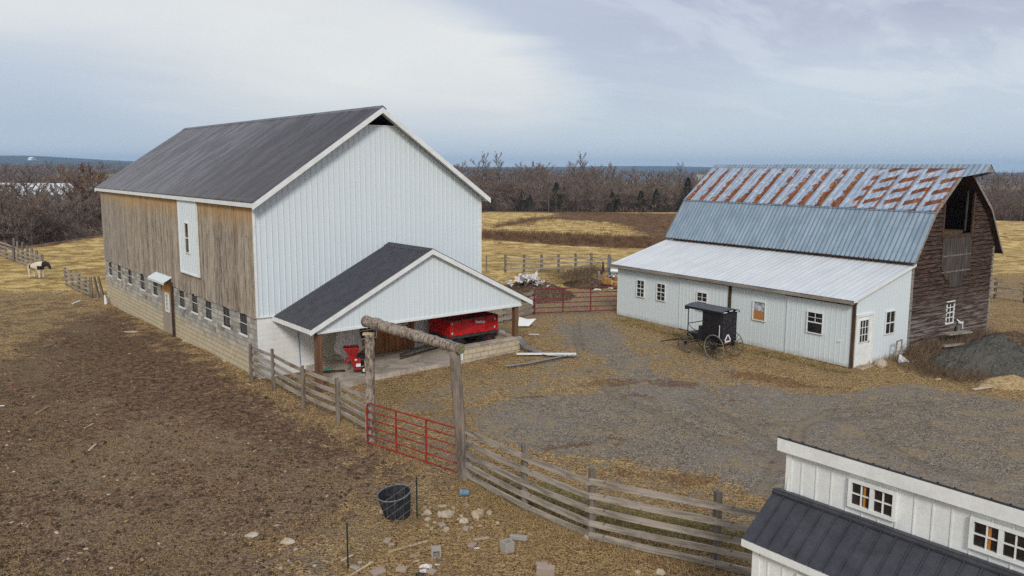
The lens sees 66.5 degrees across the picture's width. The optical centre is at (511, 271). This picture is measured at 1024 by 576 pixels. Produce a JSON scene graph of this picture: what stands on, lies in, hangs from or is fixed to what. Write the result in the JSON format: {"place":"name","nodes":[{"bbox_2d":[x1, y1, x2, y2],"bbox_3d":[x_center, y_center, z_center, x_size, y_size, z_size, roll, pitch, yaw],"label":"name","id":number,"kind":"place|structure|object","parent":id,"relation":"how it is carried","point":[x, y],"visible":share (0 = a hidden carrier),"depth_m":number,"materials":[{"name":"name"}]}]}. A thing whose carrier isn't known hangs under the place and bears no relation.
{"place":"outdoors","nodes":[
{"label":"outdoors","id":0,"kind":"place"},
{"bbox_2d":[0,156,1023,575],"bbox_3d":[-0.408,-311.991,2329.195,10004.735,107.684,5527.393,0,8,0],"label":"ground","id":1,"kind":"structure","parent":0,"point":[640,410],"depth_m":24.51,"materials":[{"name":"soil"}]},
{"bbox_2d":[0,242,14,261],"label":"paddock fence","id":2,"kind":"object","parent":1,"relation":"on","point":[7,253],"visible":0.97,"depth_m":66.64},
{"bbox_2d":[2,166,23,182],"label":"bare tree","id":3,"kind":"object","parent":1,"relation":"on","point":[10,169],"visible":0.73,"depth_m":287.20,"materials":[{"name":"brown plant"}]},
{"bbox_2d":[0,182,28,245],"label":"bare tree","id":4,"kind":"object","parent":1,"relation":"on","point":[4,199],"visible":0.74,"depth_m":84.07,"materials":[{"name":"brown plant"}]},
{"bbox_2d":[1,180,28,244],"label":"bare tree","id":5,"kind":"object","parent":1,"relation":"on","point":[14,184],"visible":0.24,"depth_m":90.96,"materials":[{"name":"brown plant"}]},
{"bbox_2d":[2,181,29,240],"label":"bare tree","id":6,"kind":"object","parent":1,"relation":"on","point":[20,204],"visible":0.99,"depth_m":82.16,"materials":[{"name":"brown plant"}]},
{"bbox_2d":[0,196,35,244],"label":"bare tree","id":7,"kind":"object","parent":1,"relation":"on","point":[3,204],"visible":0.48,"depth_m":85.28,"materials":[{"name":"brown plant"}]},
{"bbox_2d":[10,166,38,212],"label":"bare tree","id":8,"kind":"object","parent":1,"relation":"on","point":[31,180],"visible":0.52,"depth_m":132.74,"materials":[{"name":"brown plant"}]},
{"bbox_2d":[12,238,43,270],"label":"paddock fence","id":9,"kind":"object","parent":1,"relation":"on","point":[27,256],"visible":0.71,"depth_m":63.32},
{"bbox_2d":[12,201,51,244],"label":"bare tree","id":10,"kind":"object","parent":1,"relation":"on","point":[31,227],"visible":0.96,"depth_m":82.39,"materials":[{"name":"brown plant"}]},
{"bbox_2d":[19,179,48,236],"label":"bare tree","id":11,"kind":"object","parent":1,"relation":"on","point":[33,196],"visible":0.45,"depth_m":91.11,"materials":[{"name":"brown plant"}]},
{"bbox_2d":[18,178,57,226],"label":"bare tree","id":12,"kind":"object","parent":1,"relation":"on","point":[44,185],"visible":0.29,"depth_m":103.79,"materials":[{"name":"brown plant"}]},
{"bbox_2d":[23,194,53,244],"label":"bare tree","id":13,"kind":"object","parent":1,"relation":"on","point":[46,199],"visible":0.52,"depth_m":87.13,"materials":[{"name":"brown plant"}]},
{"bbox_2d":[27,261,50,277],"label":"pinto horse","id":14,"kind":"object","parent":1,"relation":"on","point":[39,266],"visible":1,"depth_m":56.92},
{"bbox_2d":[24,190,59,243],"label":"bare tree","id":15,"kind":"object","parent":1,"relation":"on","point":[38,201],"visible":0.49,"depth_m":87.62,"materials":[{"name":"brown plant"}]},
{"bbox_2d":[25,173,59,208],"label":"bare tree","id":16,"kind":"object","parent":1,"relation":"on","point":[42,184],"visible":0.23,"depth_m":135.17,"materials":[{"name":"brown plant"}]},
{"bbox_2d":[0,183,96,207],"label":"long shed","id":17,"kind":"structure","parent":1,"relation":"on","point":[34,189],"depth_m":217.63,"materials":[{"name":"metal"}]},
{"bbox_2d":[43,199,73,239],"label":"bare tree","id":18,"kind":"object","parent":1,"relation":"on","point":[63,204],"visible":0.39,"depth_m":90.70,"materials":[{"name":"brown plant"}]},
{"bbox_2d":[42,187,81,228],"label":"bare tree","id":19,"kind":"object","parent":1,"relation":"on","point":[57,195],"visible":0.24,"depth_m":97.53,"materials":[{"name":"brown plant"}]},
{"bbox_2d":[48,171,93,220],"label":"russet tree","id":20,"kind":"object","parent":1,"relation":"on","point":[68,192],"visible":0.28,"depth_m":114.56,"materials":[{"name":"orange plant"}]},
{"bbox_2d":[59,172,91,220],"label":"bare tree","id":21,"kind":"object","parent":1,"relation":"on","point":[71,182],"visible":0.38,"depth_m":108.53,"materials":[{"name":"brown plant"}]},
{"bbox_2d":[56,193,97,236],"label":"bare tree","id":22,"kind":"object","parent":1,"relation":"on","point":[81,209],"visible":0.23,"depth_m":99.29,"materials":[{"name":"brown plant"}]},
{"bbox_2d":[63,267,92,297],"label":"paddock fence","id":23,"kind":"object","parent":1,"relation":"on","point":[79,281],"visible":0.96,"depth_m":51.54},
{"bbox_2d":[53,162,106,231],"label":"russet tree","id":24,"kind":"object","parent":1,"relation":"on","point":[102,174],"visible":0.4,"depth_m":110.20,"materials":[{"name":"brown plant"}]},
{"bbox_2d":[58,197,101,239],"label":"bare tree","id":25,"kind":"object","parent":1,"relation":"on","point":[76,212],"visible":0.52,"depth_m":93.51,"materials":[{"name":"brown plant"}]},
{"bbox_2d":[65,194,100,236],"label":"bare tree","id":26,"kind":"object","parent":1,"relation":"on","point":[92,197],"visible":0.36,"depth_m":96.31,"materials":[{"name":"brown plant"}]},
{"bbox_2d":[76,171,101,231],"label":"bare tree","id":27,"kind":"object","parent":1,"relation":"on","point":[90,192],"visible":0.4,"depth_m":102.59,"materials":[{"name":"brown plant"}]},
{"bbox_2d":[77,195,101,234],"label":"bare tree","id":28,"kind":"object","parent":1,"relation":"on","point":[97,198],"visible":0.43,"depth_m":96.08,"materials":[{"name":"brown plant"}]},
{"bbox_2d":[85,179,105,232],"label":"bare tree","id":29,"kind":"object","parent":1,"relation":"on","point":[93,218],"visible":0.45,"depth_m":96.69,"materials":[{"name":"brown plant"}]},
{"bbox_2d":[0,317,414,575],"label":"straw litter","id":30,"kind":"object","parent":1,"relation":"on","point":[156,530],"visible":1,"depth_m":19.20,"materials":[{"name":"brown plant"}]},
{"bbox_2d":[0,309,425,575],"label":"mud clods","id":31,"kind":"object","parent":1,"relation":"on","point":[126,507],"visible":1,"depth_m":19.01,"materials":[{"name":"soil"}]},
{"bbox_2d":[280,538,294,544],"bbox_3d":[-4.845,5.832,16.803,0.300,0.160,0.223,-4,8,-28],"label":"stone","id":32,"kind":"object","parent":1,"relation":"on","point":[287,541],"visible":0.95,"depth_m":16.75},
{"bbox_2d":[248,344,364,426],"bbox_3d":[-7.001,3.970,26.187,0.301,1.850,8.809,-6,10,-40],"label":"board fence","id":33,"kind":"object","parent":1,"relation":"on","point":[304,388],"visible":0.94,"depth_m":25.92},
{"bbox_2d":[94,105,532,391],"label":"white barn","id":34,"kind":"structure","parent":1,"relation":"on","point":[300,240],"depth_m":32.16,"materials":[{"name":"metal"}]},
{"bbox_2d":[162,283,172,333],"bbox_3d":[-17.074,1.900,38.613,0.080,2.650,1.495,-6,10,-39],"label":"side door","id":35,"kind":"structure","parent":34,"relation":"in","point":[166,297],"depth_m":38.58,"materials":[{"name":"brown wood"}]},
{"bbox_2d":[177,200,199,277],"bbox_3d":[-15.080,-1.660,35.553,0.121,3.430,4.590,-6,10,-39],"label":"hay door","id":36,"kind":"structure","parent":34,"relation":"in","point":[186,210],"depth_m":34.65,"materials":[{"name":"white paint"}]},
{"bbox_2d":[191,294,197,314],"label":"window","id":37,"kind":"structure","parent":34,"relation":"in","point":[194,298],"depth_m":35.27,"materials":[{"name":"wood"}]},
{"bbox_2d":[204,300,211,321],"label":"window","id":38,"kind":"structure","parent":34,"relation":"in","point":[208,304],"depth_m":33.87,"materials":[{"name":"wood"}]},
{"bbox_2d":[222,306,229,329],"bbox_3d":[-11.724,1.875,32.094,0.140,0.920,0.880,-6,10,-39],"label":"window","id":39,"kind":"structure","parent":34,"relation":"in","point":[226,314],"depth_m":32.19,"materials":[{"name":"metal"}]},
{"bbox_2d":[238,313,247,337],"bbox_3d":[-10.531,2.072,30.652,0.140,0.920,0.880,-6,10,-39],"label":"window","id":40,"kind":"structure","parent":34,"relation":"in","point":[243,318],"depth_m":30.73,"materials":[{"name":"metal"}]},
{"bbox_2d":[322,332,338,356],"bbox_3d":[-7.441,2.509,31.510,0.960,1.900,0.090,-6,10,-39],"label":"entry door","id":41,"kind":"structure","parent":34,"relation":"in","point":[328,339],"depth_m":31.60,"materials":[{"name":"beige paint"}]},
{"bbox_2d":[358,328,383,353],"bbox_3d":[-6.041,2.469,32.475,1.594,2.100,0.080,-6,10,-39],"label":"sliding door","id":42,"kind":"structure","parent":34,"relation":"in","point":[379,336],"depth_m":32.84,"materials":[{"name":"brown wood"}]},
{"bbox_2d":[384,321,413,351],"bbox_3d":[-4.827,2.344,33.472,1.494,2.100,0.080,-6,10,-39],"label":"sliding door","id":43,"kind":"structure","parent":34,"relation":"in","point":[391,342],"depth_m":33.51,"materials":[{"name":"brown wood"}]},
{"bbox_2d":[370,566,385,575],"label":"paver","id":44,"kind":"object","parent":1,"relation":"on","point":[378,570],"visible":1,"depth_m":15.47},
{"bbox_2d":[377,484,410,520],"bbox_3d":[-2.687,5.380,18.064,0.808,0.581,0.808,-11,13,-16],"label":"bucket","id":45,"kind":"object","parent":1,"relation":"on","point":[387,492],"visible":0.96,"depth_m":17.89,"materials":[{"name":"black"}]},
{"bbox_2d":[306,339,507,386],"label":"concrete slab","id":46,"kind":"structure","parent":1,"relation":"on","point":[389,364],"depth_m":31.20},
{"bbox_2d":[334,329,362,360],"bbox_3d":[-6.522,2.611,31.077,1.200,1.980,0.840,-6,10,-39],"label":"wrapped bale","id":47,"kind":"object","parent":46,"relation":"on","point":[349,337],"visible":0.44,"depth_m":30.77},
{"bbox_2d":[343,345,364,374],"bbox_3d":[-5.991,3.363,29.881,0.918,1.064,0.670,-2,8,-18],"label":"wood chipper","id":48,"kind":"object","parent":46,"relation":"on","point":[355,358],"visible":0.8,"depth_m":29.63,"materials":[{"name":"red paint"}]},
{"bbox_2d":[399,311,498,355],"bbox_3d":[-2.829,2.659,33.493,4.498,1.520,1.610,-6,10,-39],"label":"red wagon","id":49,"kind":"object","parent":46,"relation":"on","point":[469,327],"visible":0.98,"depth_m":33.49,"materials":[{"name":"paint"}]},
{"bbox_2d":[361,315,469,480],"bbox_3d":[-2.735,3.488,21.346,4.338,4.108,0.482,7,10,42],"label":"log gateway","id":50,"kind":"object","parent":1,"relation":"on","point":[455,350],"visible":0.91,"depth_m":20.38,"materials":[{"name":"brown wood"}]},
{"bbox_2d":[366,403,457,472],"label":"tube gate","id":51,"kind":"structure","parent":50,"relation":"attached to","point":[396,435],"depth_m":21.54,"materials":[{"name":"metal"}]},
{"bbox_2d":[416,477,417,517],"bbox_3d":[-2.188,5.299,17.944,0.034,1.176,0.026,0,8,0],"label":"stake post","id":52,"kind":"object","parent":1,"relation":"on","point":[416,500],"visible":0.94,"depth_m":17.93,"materials":[{"name":"metal"}]},
{"bbox_2d":[248,441,463,575],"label":"wire mesh","id":53,"kind":"object","parent":52,"relation":"attached to","point":[372,518],"visible":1,"depth_m":16.53,"materials":[{"name":"grey metal"}]},
{"bbox_2d":[431,545,440,558],"bbox_3d":[-1.569,5.809,16.143,0.200,0.190,0.190,-1,8,-8],"label":"hollow block","id":54,"kind":"object","parent":1,"relation":"on","point":[435,549],"depth_m":16.09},
{"bbox_2d":[441,509,454,518],"bbox_3d":[-1.509,5.647,18.110,0.334,0.206,0.312,5,9,31],"label":"stone","id":55,"kind":"object","parent":1,"relation":"on","point":[446,514],"visible":1,"depth_m":18.02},
{"bbox_2d":[471,508,483,519],"bbox_3d":[-0.807,5.641,18.048,0.302,0.280,0.348,1,8,5],"label":"stone","id":56,"kind":"object","parent":1,"relation":"on","point":[477,513],"visible":0.86,"depth_m":17.96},
{"bbox_2d":[331,490,634,574],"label":"dead stems","id":57,"kind":"object","parent":1,"relation":"on","point":[462,510],"visible":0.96,"depth_m":16.93,"materials":[{"name":"brown plant"}]},
{"bbox_2d":[476,153,496,183],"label":"bare tree","id":58,"kind":"object","parent":1,"relation":"on","point":[488,163],"visible":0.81,"depth_m":237.80,"materials":[{"name":"brown plant"}]},
{"bbox_2d":[460,331,520,359],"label":"block wall","id":59,"kind":"structure","parent":1,"relation":"on","point":[502,342],"depth_m":33.00,"materials":[{"name":"concrete"}]},
{"bbox_2d":[490,151,508,185],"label":"bare tree","id":60,"kind":"object","parent":1,"relation":"on","point":[496,170],"visible":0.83,"depth_m":238.01,"materials":[{"name":"brown plant"}]},
{"bbox_2d":[102,303,905,575],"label":"grass tufts","id":61,"kind":"object","parent":1,"relation":"on","point":[548,512],"visible":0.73,"depth_m":20.98,"materials":[{"name":"plant"}]},
{"bbox_2d":[500,538,514,554],"bbox_3d":[-0.105,5.772,16.395,0.230,0.218,0.218,-5,9,-35],"label":"hollow block","id":62,"kind":"object","parent":1,"relation":"on","point":[506,544],"depth_m":16.33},
{"bbox_2d":[0,170,1023,246],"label":"undergrowth","id":63,"kind":"object","parent":1,"relation":"on","point":[63,230],"visible":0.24,"depth_m":151.84,"materials":[{"name":"plant"}]},
{"bbox_2d":[0,161,1023,210],"bbox_3d":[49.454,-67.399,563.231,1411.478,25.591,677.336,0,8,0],"label":"woods","id":64,"kind":"object","parent":1,"relation":"on","point":[1012,180],"visible":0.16,"depth_m":411.12,"materials":[{"name":"plant"}]},
{"bbox_2d":[494,287,535,322],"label":"gate fence","id":65,"kind":"object","parent":1,"relation":"on","point":[505,317],"visible":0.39,"depth_m":42.06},
{"bbox_2d":[534,286,616,312],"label":"tube gate","id":66,"kind":"structure","parent":65,"relation":"attached to","point":[563,302],"depth_m":43.47,"materials":[{"name":"metal"}]},
{"bbox_2d":[510,534,527,540],"bbox_3d":[0.147,5.766,16.904,0.400,0.100,0.100,-3,3,26],"label":"paver","id":67,"kind":"object","parent":1,"relation":"on","point":[518,537],"visible":0.92,"depth_m":16.86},
{"bbox_2d":[518,317,535,325],"bbox_3d":[0.764,2.531,39.337,0.922,0.434,0.364,0,8,0],"label":"bent sheet","id":68,"kind":"object","parent":1,"relation":"on","point":[524,322],"visible":1,"depth_m":39.32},
{"bbox_2d":[506,354,573,366],"bbox_3d":[1.291,3.662,32.049,3.547,0.096,0.351,-5,9,-35],"label":"narrow strip","id":69,"kind":"object","parent":1,"relation":"on","point":[532,362],"visible":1,"depth_m":31.81,"materials":[{"name":"grey metal"}]},
{"bbox_2d":[516,353,575,354],"bbox_3d":[1.452,3.478,32.955,2.534,0.089,0.160,0,8,-5],"label":"white board","id":70,"kind":"object","parent":69,"relation":"on","point":[545,353],"visible":1,"depth_m":32.88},
{"bbox_2d":[505,280,575,302],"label":"soil heap","id":71,"kind":"object","parent":1,"relation":"on","point":[521,288],"visible":0.41,"depth_m":48.28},
{"bbox_2d":[502,271,549,286],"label":"torn sheeting","id":72,"kind":"object","parent":71,"relation":"on","point":[526,278],"visible":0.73,"depth_m":48.69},
{"bbox_2d":[536,563,554,575],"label":"paver","id":73,"kind":"object","parent":1,"relation":"on","point":[545,570],"visible":1,"depth_m":15.39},
{"bbox_2d":[536,163,555,185],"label":"bare tree","id":74,"kind":"object","parent":1,"relation":"on","point":[544,171],"visible":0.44,"depth_m":242.60,"materials":[{"name":"brown plant"}]},
{"bbox_2d":[520,337,574,356],"bbox_3d":[1.224,3.276,33.416,3.121,0.514,1.019,6,9,35],"label":"curved sheet","id":75,"kind":"object","parent":1,"relation":"on","point":[524,344],"visible":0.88,"depth_m":33.42,"materials":[{"name":"grey metal"}]},
{"bbox_2d":[547,182,564,210],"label":"evergreen tree","id":76,"kind":"object","parent":1,"relation":"on","point":[556,186],"visible":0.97,"depth_m":152.37,"materials":[{"name":"green plant"}]},
{"bbox_2d":[504,253,619,272],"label":"back fence","id":77,"kind":"object","parent":1,"relation":"on","point":[558,263],"visible":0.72,"depth_m":60.53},
{"bbox_2d":[566,161,586,188],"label":"bare tree","id":78,"kind":"object","parent":1,"relation":"on","point":[573,169],"visible":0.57,"depth_m":241.97,"materials":[{"name":"brown plant"}]},
{"bbox_2d":[570,174,585,209],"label":"bare tree","id":79,"kind":"object","parent":1,"relation":"on","point":[578,187],"visible":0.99,"depth_m":151.35,"materials":[{"name":"brown plant"}]},
{"bbox_2d":[482,210,674,248],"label":"field weeds","id":80,"kind":"object","parent":1,"relation":"on","point":[626,240],"visible":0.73,"depth_m":94.33,"materials":[{"name":"plant"}]},
{"bbox_2d":[570,164,594,196],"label":"bare tree","id":81,"kind":"object","parent":1,"relation":"on","point":[585,177],"visible":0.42,"depth_m":177.18,"materials":[{"name":"brown plant"}]},
{"bbox_2d":[563,277,611,288],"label":"brush heap base","id":82,"kind":"object","parent":1,"relation":"on","point":[591,282],"visible":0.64,"depth_m":53.28,"materials":[{"name":"soil"}]},
{"bbox_2d":[588,185,613,210],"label":"bare tree","id":83,"kind":"object","parent":1,"relation":"on","point":[603,194],"visible":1,"depth_m":150.19,"materials":[{"name":"brown plant"}]},
{"bbox_2d":[465,428,758,575],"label":"board fence","id":84,"kind":"object","parent":1,"relation":"on","point":[715,519],"visible":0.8,"depth_m":16.55,"materials":[{"name":"wood"}]},
{"bbox_2d":[633,190,647,211],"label":"evergreen tree","id":85,"kind":"object","parent":1,"relation":"on","point":[641,197],"visible":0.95,"depth_m":150.84,"materials":[{"name":"green plant"}]},
{"bbox_2d":[451,318,855,558],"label":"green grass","id":86,"kind":"structure","parent":1,"relation":"on","point":[598,519],"depth_m":18.18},
{"bbox_2d":[649,189,662,211],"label":"evergreen tree","id":87,"kind":"object","parent":1,"relation":"on","point":[654,194],"visible":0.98,"depth_m":150.55,"materials":[{"name":"green plant"}]},
{"bbox_2d":[677,177,692,209],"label":"evergreen tree","id":88,"kind":"object","parent":1,"relation":"on","point":[685,184],"visible":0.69,"depth_m":148.60,"materials":[{"name":"green plant"}]},
{"bbox_2d":[660,302,743,359],"bbox_3d":[8.204,2.461,34.430,1.420,2.170,4.016,-5,9,-34],"label":"horse buggy","id":89,"kind":"object","parent":1,"relation":"on","point":[719,325],"visible":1,"depth_m":33.22,"materials":[{"name":"black paint"}]},
{"bbox_2d":[539,262,1023,387],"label":"dead weeds","id":90,"kind":"object","parent":1,"relation":"on","point":[927,349],"visible":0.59,"depth_m":33.70,"materials":[{"name":"plant"}]},
{"bbox_2d":[943,330,972,335],"bbox_3d":[20.114,2.767,35.207,1.655,0.106,0.350,-4,9,-28],"label":"old plank","id":91,"kind":"object","parent":90,"relation":"on","point":[957,332],"visible":1,"depth_m":35.07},
{"bbox_2d":[611,164,1003,369],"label":"gambrel barn","id":92,"kind":"structure","parent":1,"relation":"on","point":[849,265],"depth_m":36.44,"materials":[{"name":"white paint"}]},
{"bbox_2d":[636,279,644,297],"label":"window","id":93,"kind":"structure","parent":92,"relation":"in","point":[640,284],"depth_m":41.50,"materials":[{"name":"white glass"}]},
{"bbox_2d":[656,283,665,301],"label":"window","id":94,"kind":"structure","parent":92,"relation":"in","point":[660,288],"depth_m":40.30,"materials":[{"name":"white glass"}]},
{"bbox_2d":[696,291,707,310],"bbox_3d":[9.254,1.464,38.000,0.070,0.920,0.690,-5,9,-34],"label":"window","id":95,"kind":"structure","parent":92,"relation":"in","point":[702,297],"depth_m":37.97,"materials":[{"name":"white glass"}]},
{"bbox_2d":[678,278,728,330],"bbox_3d":[9.286,1.752,38.040,0.008,2.580,3.080,-5,9,-34],"label":"sliding door panel","id":96,"kind":"structure","parent":92,"relation":"in","point":[717,294],"depth_m":38.44,"materials":[{"name":"white paint"}]},
{"bbox_2d":[752,300,765,321],"bbox_3d":[11.177,1.792,35.285,0.060,0.900,0.710,-5,9,-34],"label":"boarded window","id":97,"kind":"structure","parent":92,"relation":"in","point":[758,307],"depth_m":35.29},
{"bbox_2d":[806,311,823,334],"bbox_3d":[12.785,2.168,32.922,0.070,0.930,0.780,-5,9,-34],"label":"window","id":98,"kind":"structure","parent":92,"relation":"in","point":[815,320],"depth_m":32.91,"materials":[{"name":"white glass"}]},
{"bbox_2d":[784,296,852,366],"bbox_3d":[12.866,2.460,32.892,0.008,2.600,3.100,-5,9,-34],"label":"sliding door panel","id":99,"kind":"structure","parent":92,"relation":"in","point":[826,347],"depth_m":32.75,"materials":[{"name":"white paint"}]},
{"bbox_2d":[855,316,869,366],"bbox_3d":[14.396,2.867,32.006,0.880,2.040,0.090,-5,9,-34],"label":"entry door","id":100,"kind":"structure","parent":92,"relation":"in","point":[863,322],"depth_m":32.00,"materials":[{"name":"white wood"}]},
{"bbox_2d":[884,310,895,334],"bbox_3d":[16.013,2.157,33.056,0.740,1.010,0.070,-5,9,-34],"label":"window","id":101,"kind":"structure","parent":92,"relation":"in","point":[890,316],"depth_m":33.05,"materials":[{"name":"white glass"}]},
{"bbox_2d":[945,300,954,324],"bbox_3d":[20.146,1.887,35.910,0.740,1.080,0.070,-5,9,-34],"label":"window","id":102,"kind":"structure","parent":92,"relation":"in","point":[950,309],"depth_m":35.93,"materials":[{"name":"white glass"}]},
{"bbox_2d":[874,359,886,367],"bbox_3d":[15.181,3.827,32.057,0.538,0.489,0.491,-3,8,-26],"label":"stone","id":103,"kind":"object","parent":1,"relation":"on","point":[881,363],"visible":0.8,"depth_m":31.89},
{"bbox_2d":[741,436,1023,575],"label":"white cottage","id":104,"kind":"structure","parent":1,"relation":"on","point":[824,512],"depth_m":11.21,"materials":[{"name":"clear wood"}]},
{"bbox_2d":[847,477,897,521],"bbox_3d":[5.291,3.345,11.465,0.070,0.440,0.710,-6,10,-39],"label":"window","id":105,"kind":"structure","parent":104,"relation":"in","point":[881,502],"depth_m":11.44,"materials":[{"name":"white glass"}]},
{"bbox_2d":[968,516,1023,566],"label":"window","id":106,"kind":"structure","parent":104,"relation":"in","point":[1005,543],"depth_m":10.19,"materials":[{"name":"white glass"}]},
{"bbox_2d":[927,333,1023,377],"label":"gravel pile","id":107,"kind":"object","parent":1,"relation":"on","point":[996,348],"visible":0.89,"depth_m":30.88,"materials":[{"name":"gravel"}]},
{"bbox_2d":[988,171,1005,214],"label":"bare tree","id":108,"kind":"object","parent":1,"relation":"on","point":[998,187],"visible":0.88,"depth_m":130.85,"materials":[{"name":"brown plant"}]},
{"bbox_2d":[976,375,1023,389],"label":"sand pile","id":109,"kind":"object","parent":1,"relation":"on","point":[1006,382],"visible":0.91,"depth_m":28.98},
{"bbox_2d":[981,331,1023,348],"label":"soil pile","id":110,"kind":"object","parent":1,"relation":"on","point":[1017,337],"visible":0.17,"depth_m":33.52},
{"bbox_2d":[991,278,1023,302],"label":"side fence","id":111,"kind":"object","parent":1,"relation":"on","point":[996,281],"visible":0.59,"depth_m":48.40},
{"bbox_2d":[0,0,1023,172],"label":"sky","id":112,"kind":"structure","parent":0,"point":[695,83],"materials":[{"name":"grey"}]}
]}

